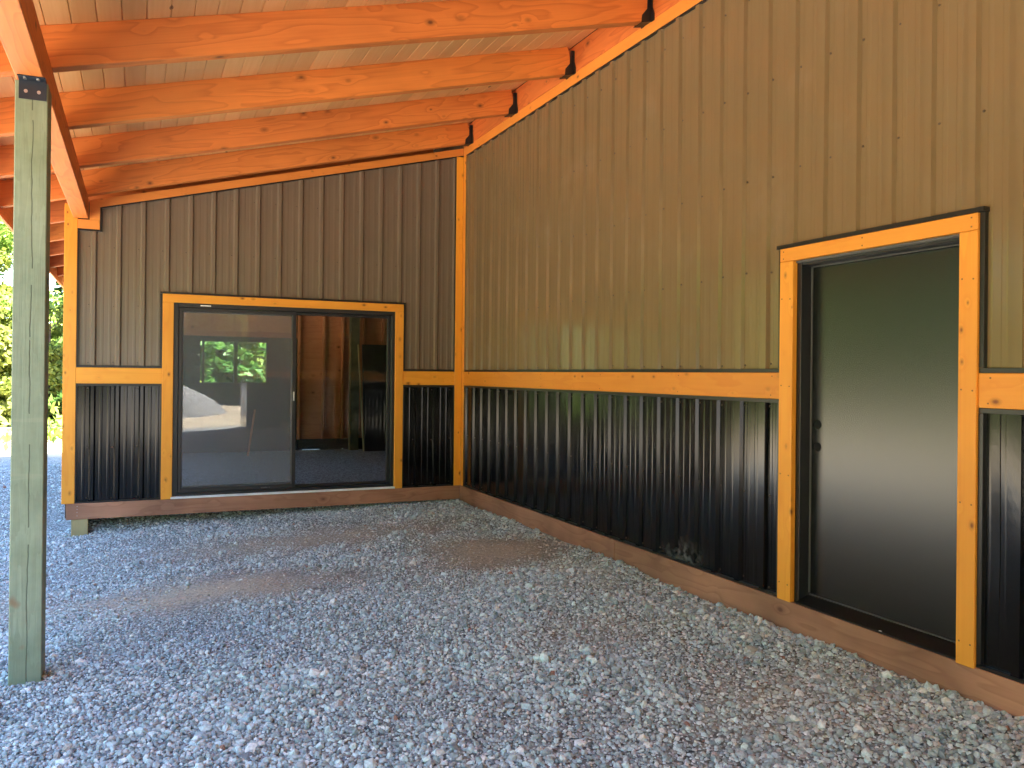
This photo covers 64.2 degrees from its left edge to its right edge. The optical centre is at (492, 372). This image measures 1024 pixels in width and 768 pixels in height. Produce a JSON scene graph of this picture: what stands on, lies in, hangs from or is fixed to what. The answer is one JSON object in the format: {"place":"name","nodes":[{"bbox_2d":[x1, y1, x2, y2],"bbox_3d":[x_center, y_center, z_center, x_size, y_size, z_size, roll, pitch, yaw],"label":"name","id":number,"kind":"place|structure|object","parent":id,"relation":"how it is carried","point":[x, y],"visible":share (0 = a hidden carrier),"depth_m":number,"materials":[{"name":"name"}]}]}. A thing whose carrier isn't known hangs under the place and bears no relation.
{"place":"outdoors","nodes":[
{"label":"outdoors","id":0,"kind":"place"},
{"bbox_2d":[0,256,62,322],"label":"sky","id":1,"kind":"structure","parent":0,"point":[9,274],"materials":[{"name":"white"}]},
{"bbox_2d":[0,422,1023,767],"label":"ground","id":2,"kind":"structure","parent":0,"point":[322,466],"depth_m":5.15,"materials":[{"name":"grey gravel"}]},
{"bbox_2d":[0,246,58,401],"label":"leafy tree","id":3,"kind":"object","parent":2,"relation":"on","point":[5,345],"visible":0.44,"depth_m":24.51,"materials":[{"name":"green plant"}]},
{"bbox_2d":[8,74,51,685],"bbox_3d":[-2.455,0.166,4.322,0.152,3.398,0.275,1,0,-24],"label":"porch post","id":4,"kind":"object","parent":2,"relation":"on","point":[29,385],"visible":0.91,"depth_m":4.27,"materials":[{"name":"wood"}]},
{"bbox_2d":[0,305,62,418],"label":"leafy tree","id":5,"kind":"object","parent":2,"relation":"on","point":[55,370],"visible":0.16,"depth_m":24.73,"materials":[{"name":"green plant"}]},
{"bbox_2d":[0,219,63,399],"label":"leafy tree","id":6,"kind":"object","parent":2,"relation":"on","point":[6,236],"visible":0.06,"depth_m":25.88,"materials":[{"name":"green plant"}]},
{"bbox_2d":[48,336,62,410],"bbox_3d":[-10.721,-3.766,24.816,5.564,11.037,5.149,1,0,20],"label":"conifer tree","id":7,"kind":"object","parent":2,"relation":"on","point":[57,399],"visible":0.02,"depth_m":23.39,"materials":[{"name":"green plant"}]},
{"bbox_2d":[49,357,62,421],"bbox_3d":[-13.088,-1.085,26.779,3.209,5.776,3.265,1,0,4],"label":"conifer tree","id":8,"kind":"object","parent":2,"relation":"on","point":[60,412],"visible":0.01,"depth_m":25.52,"materials":[{"name":"green plant"}]},
{"bbox_2d":[50,281,63,359],"bbox_3d":[-16.218,-1.605,31.206,3.400,6.745,3.147,1,0,35],"label":"conifer tree","id":9,"kind":"object","parent":2,"relation":"on","point":[60,289],"visible":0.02,"depth_m":30.85,"materials":[{"name":"green plant"}]},
{"bbox_2d":[0,377,244,450],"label":"undergrowth","id":10,"kind":"object","parent":2,"relation":"on","point":[6,437],"depth_m":18.57,"materials":[{"name":"green plant"}]},
{"bbox_2d":[200,341,265,382],"bbox_3d":[-7.702,-2.178,21.326,4.476,7.918,4.399,1,0,0],"label":"leafy tree","id":11,"kind":"object","parent":2,"relation":"on","point":[218,362],"visible":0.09,"depth_m":20.76,"materials":[{"name":"green plant"}]},
{"bbox_2d":[247,410,255,455],"bbox_3d":[-4.428,1.133,14.967,0.038,0.897,0.586,1,0,-3],"label":"leaning plank","id":12,"kind":"object","parent":2,"relation":"on","point":[250,438],"visible":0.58,"depth_m":14.97,"materials":[{"name":"wood"}]},
{"bbox_2d":[247,343,265,382],"bbox_3d":[-5.792,-1.822,23.531,5.401,7.153,4.284,1,0,19],"label":"leafy tree","id":13,"kind":"object","parent":2,"relation":"on","point":[260,359],"depth_m":22.22,"materials":[{"name":"green plant"}]},
{"bbox_2d":[61,148,463,536],"bbox_3d":[-2.263,-0.397,12.825,7.444,4.623,7.106,1,0,-24],"label":"storage room","id":14,"kind":"object","parent":2,"relation":"on","point":[387,231],"visible":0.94,"depth_m":9.16,"materials":[{"name":"brown metal"}]},
{"bbox_2d":[199,339,267,383],"bbox_3d":[-4.904,-0.202,15.487,1.245,0.830,0.115,1,0,-24],"label":"far window","id":15,"kind":"structure","parent":14,"relation":"in","point":[235,358],"depth_m":15.44,"materials":[{"name":"black plastic"}]},
{"bbox_2d":[161,293,403,499],"bbox_3d":[-2.260,0.259,9.028,2.602,2.137,0.152,1,0,-24],"label":"sliding glass door","id":16,"kind":"structure","parent":14,"relation":"attached to","point":[176,307],"depth_m":8.89,"materials":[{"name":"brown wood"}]},
{"bbox_2d":[357,344,386,450],"bbox_3d":[-2.221,0.514,16.107,0.846,2.148,0.322,1,0,-24],"label":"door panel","id":17,"kind":"structure","parent":2,"relation":"on","point":[373,416],"depth_m":16.04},
{"bbox_2d":[434,0,1023,716],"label":"building","id":18,"kind":"structure","parent":2,"relation":"on","point":[646,204],"depth_m":5.50,"materials":[{"name":"brown metal"}]},
{"bbox_2d":[0,0,680,288],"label":"porch roof","id":19,"kind":"structure","parent":18,"relation":"attached to","point":[157,95],"depth_m":6.34,"materials":[{"name":"orange wood"}]},
{"bbox_2d":[0,0,88,218],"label":"roof beam","id":20,"kind":"structure","parent":19,"relation":"attached to","point":[22,41],"depth_m":4.22,"materials":[{"name":"orange wood"}]},
{"bbox_2d":[777,212,979,668],"bbox_3d":[2.078,0.312,4.389,0.214,2.112,1.264,1,0,-24],"label":"entry door","id":21,"kind":"structure","parent":18,"relation":"in","point":[885,354],"depth_m":4.35,"materials":[{"name":"black paint"}]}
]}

